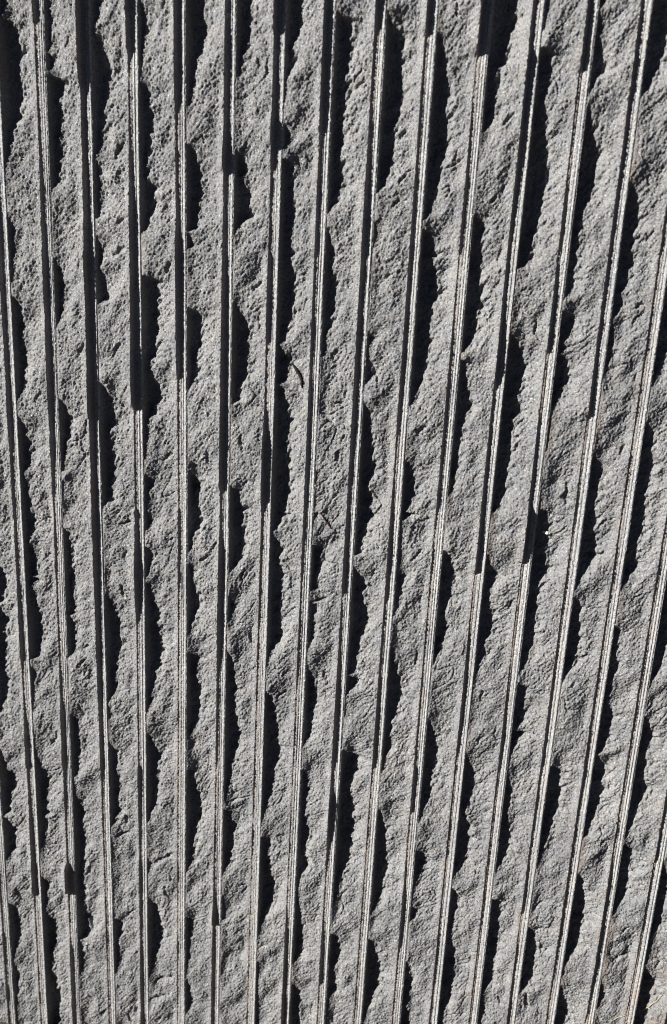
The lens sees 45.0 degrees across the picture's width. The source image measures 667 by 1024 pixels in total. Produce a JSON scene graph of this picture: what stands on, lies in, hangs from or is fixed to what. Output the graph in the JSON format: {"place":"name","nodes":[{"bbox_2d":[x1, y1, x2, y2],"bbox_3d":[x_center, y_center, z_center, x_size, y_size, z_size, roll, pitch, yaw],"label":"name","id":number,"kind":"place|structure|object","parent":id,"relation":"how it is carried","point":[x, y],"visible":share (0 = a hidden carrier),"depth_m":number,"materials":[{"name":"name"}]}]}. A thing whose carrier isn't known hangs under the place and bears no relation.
{"place":"outdoors","nodes":[
{"label":"outdoors","id":0,"kind":"place"},
{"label":"ground","id":1,"kind":"structure","parent":0,"visible":0},
{"bbox_2d":[0,0,666,1023],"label":"stone slab","id":2,"kind":"structure","parent":1,"relation":"on","point":[390,746],"depth_m":0.37,"materials":[{"name":"grey stone"}]},
{"bbox_2d":[291,363,302,387],"bbox_3d":[-0.016,-0.060,0.355,0.006,0.010,0.004,4,15,5],"label":"rootlet","id":3,"kind":"object","parent":2,"relation":"attached to","point":[298,373],"visible":1,"depth_m":0.35,"materials":[{"name":"black plant"}]},
{"bbox_2d":[641,994,662,1010],"bbox_3d":[0.166,0.255,0.419,0.008,0.016,0.004,4,15,5],"label":"straw blade","id":4,"kind":"object","parent":2,"relation":"on","point":[652,1003],"visible":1,"depth_m":0.42,"materials":[{"name":"beige plant"}]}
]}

